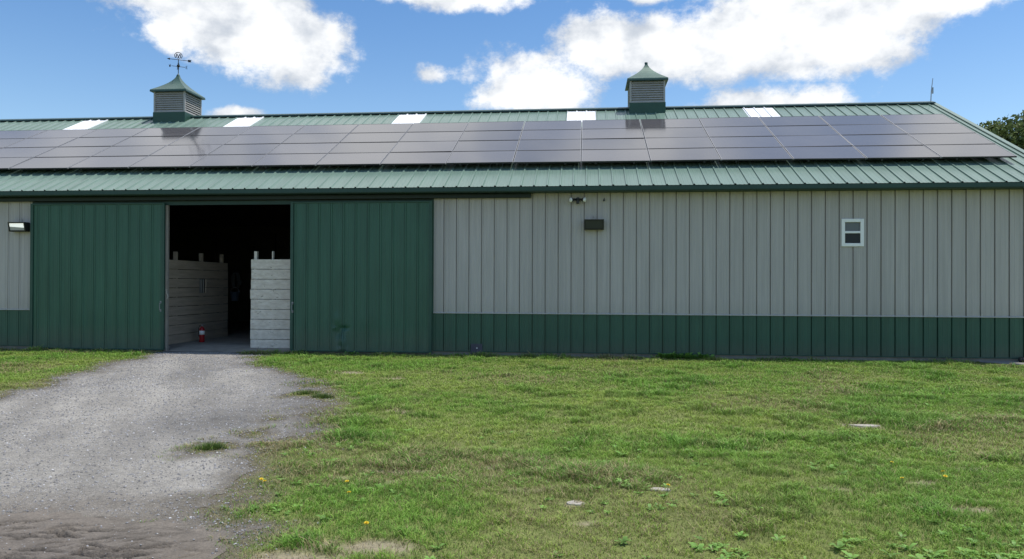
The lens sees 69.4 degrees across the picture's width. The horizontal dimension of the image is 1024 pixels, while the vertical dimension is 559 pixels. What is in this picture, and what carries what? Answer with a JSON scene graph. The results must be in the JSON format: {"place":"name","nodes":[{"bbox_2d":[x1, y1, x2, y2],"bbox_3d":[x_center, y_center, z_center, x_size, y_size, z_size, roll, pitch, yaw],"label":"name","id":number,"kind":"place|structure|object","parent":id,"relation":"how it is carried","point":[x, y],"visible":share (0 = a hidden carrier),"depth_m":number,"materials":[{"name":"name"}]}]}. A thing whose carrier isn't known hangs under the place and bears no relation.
{"place":"outdoors","nodes":[
{"label":"outdoors","id":0,"kind":"place"},
{"bbox_2d":[0,344,1023,558],"bbox_3d":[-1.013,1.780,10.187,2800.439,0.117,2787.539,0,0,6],"label":"ground","id":1,"kind":"structure","parent":0,"point":[390,543],"depth_m":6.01,"materials":[{"name":"plant"}]},
{"bbox_2d":[0,507,237,558],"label":"mud patch","id":2,"kind":"object","parent":1,"relation":"on","point":[50,540],"visible":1,"depth_m":4.93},
{"bbox_2d":[0,351,349,558],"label":"gravel driveway","id":3,"kind":"structure","parent":1,"relation":"on","point":[104,499],"depth_m":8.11,"materials":[{"name":"grey gravel"}]},
{"bbox_2d":[194,439,226,450],"bbox_3d":[-3.064,1.673,7.521,0.379,0.103,0.284,0,0,6],"label":"grass tuft","id":4,"kind":"object","parent":3,"relation":"on","point":[214,446],"visible":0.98,"depth_m":7.50,"materials":[{"name":"green plant"}]},
{"bbox_2d":[168,321,289,352],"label":"barn floor","id":5,"kind":"structure","parent":1,"relation":"on","point":[237,338],"depth_m":19.59,"materials":[{"name":"concrete"}]},
{"bbox_2d":[169,252,227,343],"bbox_3d":[-8.823,0.498,20.811,0.146,2.520,3.199,0,0,6],"label":"plank partition","id":6,"kind":"object","parent":5,"relation":"on","point":[181,291],"visible":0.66,"depth_m":20.61,"materials":[{"name":"grey wood"}]},
{"bbox_2d":[230,287,238,300],"bbox_3d":[-8.453,0.443,22.554,0.280,0.414,0.276,0,0,6],"label":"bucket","id":7,"kind":"object","parent":6,"relation":"hanging from","point":[234,296],"visible":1,"depth_m":22.46,"materials":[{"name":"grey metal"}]},
{"bbox_2d":[198,324,205,341],"bbox_3d":[-8.401,1.452,20.055,0.197,0.487,0.142,0,0,36],"label":"fire extinguisher","id":8,"kind":"object","parent":5,"relation":"on","point":[201,333],"visible":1,"depth_m":20.01,"materials":[{"name":"red metal"}]},
{"bbox_2d":[250,251,289,347],"bbox_3d":[-5.325,0.554,18.675,2.613,2.530,0.146,0,0,6],"label":"plank partition","id":9,"kind":"object","parent":5,"relation":"on","point":[268,276],"visible":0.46,"depth_m":18.68,"materials":[{"name":"white wood"}]},
{"bbox_2d":[289,388,318,394],"bbox_3d":[-3.213,1.731,11.474,0.503,0.113,0.380,0,0,6],"label":"grass tuft","id":10,"kind":"object","parent":1,"relation":"on","point":[305,392],"visible":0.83,"depth_m":11.42,"materials":[{"name":"green plant"}]},
{"bbox_2d":[311,392,333,398],"bbox_3d":[-2.833,1.722,11.107,0.418,0.114,0.305,0,0,6],"label":"grass tuft","id":11,"kind":"object","parent":1,"relation":"on","point":[326,396],"visible":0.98,"depth_m":11.06,"materials":[{"name":"green plant"}]},
{"bbox_2d":[0,101,1023,361],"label":"barn","id":12,"kind":"structure","parent":1,"relation":"on","point":[892,259],"depth_m":17.62,"materials":[{"name":"grey"}]},
{"bbox_2d":[0,138,25,147],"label":"solar panel","id":13,"kind":"object","parent":12,"relation":"on","point":[5,143],"visible":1,"depth_m":22.27,"materials":[{"name":"glass"}]},
{"bbox_2d":[0,157,32,169],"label":"solar panel","id":14,"kind":"object","parent":12,"relation":"on","point":[8,163],"visible":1,"depth_m":20.25,"materials":[{"name":"glass"}]},
{"bbox_2d":[7,219,29,231],"bbox_3d":[-12.493,-1.380,18.732,0.455,0.335,0.196,0,0,6],"label":"wall light","id":15,"kind":"object","parent":12,"relation":"attached to","point":[21,226],"visible":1,"depth_m":18.68,"materials":[{"name":"white metal"}]},
{"bbox_2d":[0,130,46,138],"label":"solar panel","id":16,"kind":"object","parent":12,"relation":"on","point":[16,134],"visible":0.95,"depth_m":23.12,"materials":[{"name":"glass"}]},
{"bbox_2d":[0,147,55,157],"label":"solar panel","id":17,"kind":"object","parent":12,"relation":"on","point":[33,152],"visible":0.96,"depth_m":21.15,"materials":[{"name":"glass"}]},
{"bbox_2d":[4,137,77,147],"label":"solar panel","id":18,"kind":"object","parent":12,"relation":"on","point":[40,142],"visible":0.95,"depth_m":22.00,"materials":[{"name":"glass"}]},
{"bbox_2d":[9,157,88,170],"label":"solar panel","id":19,"kind":"object","parent":12,"relation":"on","point":[55,163],"visible":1,"depth_m":19.98,"materials":[{"name":"glass"}]},
{"bbox_2d":[29,129,96,137],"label":"solar panel","id":20,"kind":"object","parent":12,"relation":"on","point":[78,133],"visible":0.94,"depth_m":22.93,"materials":[{"name":"glass"}]},
{"bbox_2d":[36,146,110,156],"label":"solar panel","id":21,"kind":"object","parent":12,"relation":"on","point":[73,151],"visible":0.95,"depth_m":20.92,"materials":[{"name":"glass"}]},
{"bbox_2d":[58,137,129,146],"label":"solar panel","id":22,"kind":"object","parent":12,"relation":"on","point":[94,141],"visible":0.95,"depth_m":21.83,"materials":[{"name":"glass"}]},
{"bbox_2d":[29,203,165,349],"bbox_3d":[-10.411,-0.084,18.519,3.570,3.655,0.119,0,0,6],"label":"sliding door","id":23,"kind":"structure","parent":12,"relation":"in","point":[97,270],"depth_m":18.54,"materials":[{"name":"metal"}]},
{"bbox_2d":[68,156,146,169],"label":"solar panel","id":24,"kind":"object","parent":12,"relation":"on","point":[109,162],"visible":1,"depth_m":19.80,"materials":[{"name":"glass"}]},
{"bbox_2d":[79,128,147,137],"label":"solar panel","id":25,"kind":"object","parent":12,"relation":"on","point":[126,132],"visible":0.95,"depth_m":22.75,"materials":[{"name":"glass"}]},
{"bbox_2d":[91,145,166,156],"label":"solar panel","id":26,"kind":"object","parent":12,"relation":"on","point":[129,150],"visible":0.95,"depth_m":20.75,"materials":[{"name":"glass"}]},
{"bbox_2d":[113,136,182,145],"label":"solar panel","id":27,"kind":"object","parent":12,"relation":"on","point":[149,141],"visible":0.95,"depth_m":21.67,"materials":[{"name":"glass"}]},
{"bbox_2d":[132,127,199,136],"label":"solar panel","id":28,"kind":"object","parent":12,"relation":"on","point":[174,131],"visible":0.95,"depth_m":22.57,"materials":[{"name":"glass"}]},
{"bbox_2d":[129,155,206,169],"bbox_3d":[-9.155,-3.125,19.721,1.664,0.082,0.992,0,26,6],"label":"solar panel","id":29,"kind":"object","parent":12,"relation":"on","point":[179,161],"visible":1,"depth_m":19.64,"materials":[{"name":"glass"}]},
{"bbox_2d":[150,74,204,121],"bbox_3d":[-11.311,-6.075,25.056,1.262,1.784,1.262,0,0,6],"label":"cupola","id":30,"kind":"object","parent":12,"relation":"on","point":[176,98],"visible":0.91,"depth_m":24.55,"materials":[{"name":"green metal"}]},
{"bbox_2d":[167,52,191,73],"bbox_3d":[-11.283,-7.327,25.061,0.671,0.760,0.457,0,0,6],"label":"weathervane","id":31,"kind":"object","parent":30,"relation":"on","point":[178,65],"visible":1,"depth_m":25.05,"materials":[{"name":"metal"}]},
{"bbox_2d":[149,144,222,155],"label":"solar panel","id":32,"kind":"object","parent":12,"relation":"on","point":[169,150],"visible":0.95,"depth_m":20.59,"materials":[{"name":"glass"}]},
{"bbox_2d":[169,135,237,144],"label":"solar panel","id":33,"kind":"object","parent":12,"relation":"on","point":[204,140],"visible":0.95,"depth_m":21.51,"materials":[{"name":"glass"}]},
{"bbox_2d":[185,126,251,135],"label":"solar panel","id":34,"kind":"object","parent":12,"relation":"on","point":[203,131],"visible":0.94,"depth_m":22.41,"materials":[{"name":"glass"}]},
{"bbox_2d":[190,154,265,168],"bbox_3d":[-7.479,-3.120,19.556,1.664,0.082,0.992,0,26,6],"label":"solar panel","id":35,"kind":"object","parent":12,"relation":"on","point":[244,160],"visible":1,"depth_m":19.47,"materials":[{"name":"glass"}]},
{"bbox_2d":[231,272,240,288],"bbox_3d":[-8.476,0.030,22.712,0.224,0.504,0.254,0,0,6],"label":"hose","id":36,"kind":"object","parent":12,"relation":"hanging from","point":[238,280],"visible":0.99,"depth_m":22.70,"materials":[{"name":"black rubber"}]},
{"bbox_2d":[208,144,279,154],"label":"solar panel","id":37,"kind":"object","parent":12,"relation":"on","point":[236,149],"visible":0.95,"depth_m":20.43,"materials":[{"name":"glass"}]},
{"bbox_2d":[224,134,292,144],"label":"solar panel","id":38,"kind":"object","parent":12,"relation":"on","point":[263,139],"visible":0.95,"depth_m":21.33,"materials":[{"name":"glass"}]},
{"bbox_2d":[239,125,304,134],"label":"solar panel","id":39,"kind":"object","parent":12,"relation":"on","point":[288,129],"visible":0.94,"depth_m":22.25,"materials":[{"name":"glass"}]},
{"bbox_2d":[252,153,326,167],"bbox_3d":[-5.802,-3.116,19.391,1.664,0.082,0.992,0,26,6],"label":"solar panel","id":40,"kind":"object","parent":12,"relation":"on","point":[300,160],"visible":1,"depth_m":19.31,"materials":[{"name":"glass"}]},
{"bbox_2d":[268,143,338,153],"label":"solar panel","id":41,"kind":"object","parent":12,"relation":"on","point":[304,148],"visible":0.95,"depth_m":20.27,"materials":[{"name":"glass"}]},
{"bbox_2d":[281,133,348,143],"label":"solar panel","id":42,"kind":"object","parent":12,"relation":"on","point":[319,138],"visible":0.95,"depth_m":21.17,"materials":[{"name":"glass"}]},
{"bbox_2d":[294,124,358,133],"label":"solar panel","id":43,"kind":"object","parent":12,"relation":"on","point":[316,129],"visible":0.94,"depth_m":22.09,"materials":[{"name":"glass"}]},
{"bbox_2d":[316,152,388,166],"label":"solar panel","id":44,"kind":"object","parent":12,"relation":"on","point":[341,159],"visible":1,"depth_m":19.14,"materials":[{"name":"glass"}]},
{"bbox_2d":[290,201,432,352],"bbox_3d":[-3.663,-0.069,17.860,3.510,3.640,0.151,0,0,6],"label":"sliding door","id":45,"kind":"structure","parent":12,"relation":"in","point":[361,271],"depth_m":17.88,"materials":[{"name":"metal"}]},
{"bbox_2d":[329,142,397,152],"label":"solar panel","id":46,"kind":"object","parent":12,"relation":"on","point":[374,147],"visible":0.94,"depth_m":20.11,"materials":[{"name":"glass"}]},
{"bbox_2d":[340,132,405,142],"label":"solar panel","id":47,"kind":"object","parent":12,"relation":"on","point":[372,137],"visible":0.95,"depth_m":21.00,"materials":[{"name":"glass"}]},
{"bbox_2d":[350,123,412,132],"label":"solar panel","id":48,"kind":"object","parent":12,"relation":"on","point":[375,128],"visible":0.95,"depth_m":21.91,"materials":[{"name":"glass"}]},
{"bbox_2d":[381,152,451,166],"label":"solar panel","id":49,"kind":"object","parent":12,"relation":"on","point":[417,158],"visible":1,"depth_m":18.98,"materials":[{"name":"glass"}]},
{"bbox_2d":[390,141,457,152],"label":"solar panel","id":50,"kind":"object","parent":12,"relation":"on","point":[433,146],"visible":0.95,"depth_m":19.93,"materials":[{"name":"glass"}]},
{"bbox_2d":[399,131,462,141],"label":"solar panel","id":51,"kind":"object","parent":12,"relation":"on","point":[428,136],"visible":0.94,"depth_m":20.85,"materials":[{"name":"glass"}]},
{"bbox_2d":[407,122,467,131],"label":"solar panel","id":52,"kind":"object","parent":12,"relation":"on","point":[436,127],"visible":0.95,"depth_m":21.74,"materials":[{"name":"glass"}]},
{"bbox_2d":[471,344,481,353],"bbox_3d":[-0.847,1.655,17.637,0.280,0.240,0.034,0,0,6],"label":"cover plate","id":53,"kind":"object","parent":12,"relation":"attached to","point":[475,347],"visible":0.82,"depth_m":17.64,"materials":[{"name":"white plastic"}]},
{"bbox_2d":[446,151,515,165],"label":"solar panel","id":54,"kind":"object","parent":12,"relation":"on","point":[460,158],"visible":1,"depth_m":18.81,"materials":[{"name":"glass"}]},
{"bbox_2d":[453,140,518,151],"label":"solar panel","id":55,"kind":"object","parent":12,"relation":"on","point":[504,145],"visible":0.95,"depth_m":19.77,"materials":[{"name":"glass"}]},
{"bbox_2d":[459,130,521,140],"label":"solar panel","id":56,"kind":"object","parent":12,"relation":"on","point":[488,135],"visible":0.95,"depth_m":20.67,"materials":[{"name":"glass"}]},
{"bbox_2d":[464,121,524,130],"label":"solar panel","id":57,"kind":"object","parent":12,"relation":"on","point":[496,126],"visible":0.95,"depth_m":21.58,"materials":[{"name":"glass"}]},
{"bbox_2d":[513,150,580,164],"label":"solar panel","id":58,"kind":"object","parent":12,"relation":"on","point":[549,156],"visible":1,"depth_m":18.66,"materials":[{"name":"glass"}]},
{"bbox_2d":[517,139,580,150],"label":"solar panel","id":59,"kind":"object","parent":12,"relation":"on","point":[558,144],"visible":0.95,"depth_m":19.61,"materials":[{"name":"glass"}]},
{"bbox_2d":[520,129,580,139],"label":"solar panel","id":60,"kind":"object","parent":12,"relation":"on","point":[548,134],"visible":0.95,"depth_m":20.52,"materials":[{"name":"glass"}]},
{"bbox_2d":[523,120,581,129],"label":"solar panel","id":61,"kind":"object","parent":12,"relation":"on","point":[550,125],"visible":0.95,"depth_m":21.42,"materials":[{"name":"glass"}]},
{"bbox_2d":[569,197,585,203],"bbox_3d":[1.542,-1.860,17.346,0.404,0.155,0.203,0,0,6],"label":"security light","id":62,"kind":"object","parent":12,"relation":"attached to","point":[577,199],"visible":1,"depth_m":17.32,"materials":[{"name":"black metal"}]},
{"bbox_2d":[584,216,603,229],"bbox_3d":[1.922,-1.334,17.314,0.455,0.335,0.196,0,0,6],"label":"wall light","id":63,"kind":"object","parent":12,"relation":"attached to","point":[593,224],"visible":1,"depth_m":17.25,"materials":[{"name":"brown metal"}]},
{"bbox_2d":[582,119,641,128],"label":"solar panel","id":64,"kind":"object","parent":12,"relation":"on","point":[609,124],"visible":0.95,"depth_m":21.26,"materials":[{"name":"glass"}]},
{"bbox_2d":[582,128,643,138],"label":"solar panel","id":65,"kind":"object","parent":12,"relation":"on","point":[627,133],"visible":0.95,"depth_m":20.33,"materials":[{"name":"glass"}]},
{"bbox_2d":[582,138,646,149],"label":"solar panel","id":66,"kind":"object","parent":12,"relation":"on","point":[600,144],"visible":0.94,"depth_m":19.44,"materials":[{"name":"glass"}]},
{"bbox_2d":[581,149,649,163],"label":"solar panel","id":67,"kind":"object","parent":12,"relation":"on","point":[615,155],"visible":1,"depth_m":18.49,"materials":[{"name":"glass"}]},
{"bbox_2d":[625,62,667,113],"bbox_3d":[4.264,-6.017,23.523,1.262,1.769,1.262,0,0,6],"label":"cupola","id":68,"kind":"object","parent":12,"relation":"on","point":[645,86],"visible":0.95,"depth_m":23.00,"materials":[{"name":"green metal"}]},
{"bbox_2d":[640,118,702,128],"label":"solar panel","id":69,"kind":"object","parent":12,"relation":"on","point":[665,123],"visible":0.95,"depth_m":21.09,"materials":[{"name":"glass"}]},
{"bbox_2d":[643,127,707,137],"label":"solar panel","id":70,"kind":"object","parent":12,"relation":"on","point":[673,132],"visible":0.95,"depth_m":20.20,"materials":[{"name":"glass"}]},
{"bbox_2d":[645,137,713,148],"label":"solar panel","id":71,"kind":"object","parent":12,"relation":"on","point":[678,142],"visible":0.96,"depth_m":19.27,"materials":[{"name":"glass"}]},
{"bbox_2d":[648,148,720,162],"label":"solar panel","id":72,"kind":"object","parent":12,"relation":"on","point":[683,154],"visible":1,"depth_m":18.32,"materials":[{"name":"glass"}]},
{"bbox_2d":[699,117,764,127],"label":"solar panel","id":73,"kind":"object","parent":12,"relation":"on","point":[731,122],"visible":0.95,"depth_m":20.93,"materials":[{"name":"glass"}]},
{"bbox_2d":[704,126,772,136],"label":"solar panel","id":74,"kind":"object","parent":12,"relation":"on","point":[745,131],"visible":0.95,"depth_m":20.02,"materials":[{"name":"glass"}]},
{"bbox_2d":[709,136,781,147],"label":"solar panel","id":75,"kind":"object","parent":12,"relation":"on","point":[744,142],"visible":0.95,"depth_m":19.11,"materials":[{"name":"glass"}]},
{"bbox_2d":[715,147,792,162],"bbox_3d":[5.937,-3.076,18.237,1.664,0.082,0.992,0,26,6],"label":"solar panel","id":76,"kind":"object","parent":12,"relation":"on","point":[775,154],"visible":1,"depth_m":18.15,"materials":[{"name":"glass"}]},
{"bbox_2d":[758,116,827,125],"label":"solar panel","id":77,"kind":"object","parent":12,"relation":"on","point":[795,121],"visible":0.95,"depth_m":20.75,"materials":[{"name":"glass"}]},
{"bbox_2d":[766,125,839,135],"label":"solar panel","id":78,"kind":"object","parent":12,"relation":"on","point":[800,130],"visible":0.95,"depth_m":19.87,"materials":[{"name":"glass"}]},
{"bbox_2d":[774,135,851,147],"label":"solar panel","id":79,"kind":"object","parent":12,"relation":"on","point":[810,140],"visible":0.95,"depth_m":18.94,"materials":[{"name":"glass"}]},
{"bbox_2d":[784,146,865,161],"bbox_3d":[7.614,-3.070,18.070,1.664,0.082,0.992,0,26,6],"label":"solar panel","id":80,"kind":"object","parent":12,"relation":"on","point":[847,153],"visible":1,"depth_m":17.98,"materials":[{"name":"glass"}]},
{"bbox_2d":[841,219,863,246],"bbox_3d":[7.758,-1.067,16.866,0.490,0.630,0.092,0,0,6],"label":"window","id":81,"kind":"structure","parent":12,"relation":"in","point":[852,230],"depth_m":16.84,"materials":[{"name":"white plastic"}]},
{"bbox_2d":[819,115,891,124],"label":"solar panel","id":82,"kind":"object","parent":12,"relation":"on","point":[854,120],"visible":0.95,"depth_m":20.61,"materials":[{"name":"glass"}]},
{"bbox_2d":[829,124,906,134],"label":"solar panel","id":83,"kind":"object","parent":12,"relation":"on","point":[872,129],"visible":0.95,"depth_m":19.68,"materials":[{"name":"glass"}]},
{"bbox_2d":[841,134,922,146],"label":"solar panel","id":84,"kind":"object","parent":12,"relation":"on","point":[884,140],"visible":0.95,"depth_m":18.77,"materials":[{"name":"glass"}]},
{"bbox_2d":[854,145,940,160],"bbox_3d":[9.291,-3.063,17.907,1.664,0.082,0.992,0,26,6],"label":"solar panel","id":85,"kind":"object","parent":12,"relation":"on","point":[921,152],"visible":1,"depth_m":17.82,"materials":[{"name":"glass"}]},
{"bbox_2d":[881,114,957,123],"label":"solar panel","id":86,"kind":"object","parent":12,"relation":"on","point":[918,119],"visible":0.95,"depth_m":20.43,"materials":[{"name":"glass"}]},
{"bbox_2d":[930,78,933,100],"bbox_3d":[12.871,-5.799,22.675,0.091,0.742,0.032,0,0,6],"label":"lightning rod","id":87,"kind":"object","parent":12,"relation":"on","point":[932,90],"visible":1,"depth_m":22.66,"materials":[{"name":"grey metal"}]},
{"bbox_2d":[894,123,975,133],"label":"solar panel","id":88,"kind":"object","parent":12,"relation":"on","point":[936,128],"visible":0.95,"depth_m":19.53,"materials":[{"name":"glass"}]},
{"bbox_2d":[908,133,995,145],"bbox_3d":[11.058,-3.512,18.649,1.664,0.082,0.992,0,26,6],"label":"solar panel","id":89,"kind":"object","parent":12,"relation":"on","point":[949,138],"visible":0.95,"depth_m":18.61,"materials":[{"name":"glass"}]},
{"bbox_2d":[925,144,1016,159],"bbox_3d":[10.968,-3.060,17.740,1.664,0.082,0.992,0,26,6],"label":"solar panel","id":90,"kind":"object","parent":12,"relation":"on","point":[996,151],"visible":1,"depth_m":17.65,"materials":[{"name":"glass"}]},
{"bbox_2d":[17,360,1023,558],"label":"broadleaf weeds","id":91,"kind":"object","parent":1,"relation":"on","point":[839,545],"visible":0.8,"depth_m":5.02,"materials":[{"name":"green plant"}]},
{"bbox_2d":[566,500,583,505],"bbox_3d":[0.491,1.739,5.720,0.131,0.035,0.116,0,0,-33],"label":"flat stone","id":92,"kind":"object","parent":1,"relation":"on","point":[572,502],"visible":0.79,"depth_m":5.70,"materials":[{"name":"beige stone"}]},
{"bbox_2d":[650,487,669,491],"bbox_3d":[1.214,1.730,6.057,0.181,0.036,0.085,0,0,6],"label":"flat stone","id":93,"kind":"object","parent":1,"relation":"on","point":[664,489],"visible":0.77,"depth_m":6.05,"materials":[{"name":"beige stone"}]},
{"bbox_2d":[651,351,700,358],"bbox_3d":[3.814,1.740,16.966,1.318,0.170,0.407,0,0,6],"label":"weed clump","id":94,"kind":"object","parent":1,"relation":"on","point":[688,355],"visible":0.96,"depth_m":16.93,"materials":[{"name":"green plant"}]},
{"bbox_2d":[696,352,713,358],"bbox_3d":[4.413,1.752,16.924,0.469,0.148,0.355,0,0,6],"label":"weed clump","id":95,"kind":"object","parent":1,"relation":"on","point":[705,355],"visible":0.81,"depth_m":16.88,"materials":[{"name":"green plant"}]},
{"bbox_2d":[849,424,879,426],"bbox_3d":[4.291,1.789,9.006,0.406,0.036,0.140,0,0,6],"label":"flat stone","id":96,"kind":"object","parent":1,"relation":"on","point":[859,425],"visible":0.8,"depth_m":8.98,"materials":[{"name":"white stone"}]},
{"bbox_2d":[977,110,1023,149],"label":"tree","id":97,"kind":"object","parent":1,"relation":"on","point":[1010,132],"visible":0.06,"depth_m":51.38,"materials":[{"name":"green plant"}]},
{"bbox_2d":[979,361,1023,364],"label":"concrete apron","id":98,"kind":"object","parent":1,"relation":"on","point":[1009,362],"visible":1,"depth_m":16.26,"materials":[{"name":"grey concrete"}]},
{"bbox_2d":[0,0,1023,126],"label":"sky","id":99,"kind":"structure","parent":0,"point":[59,58],"materials":[{"name":"blue"}]}
]}

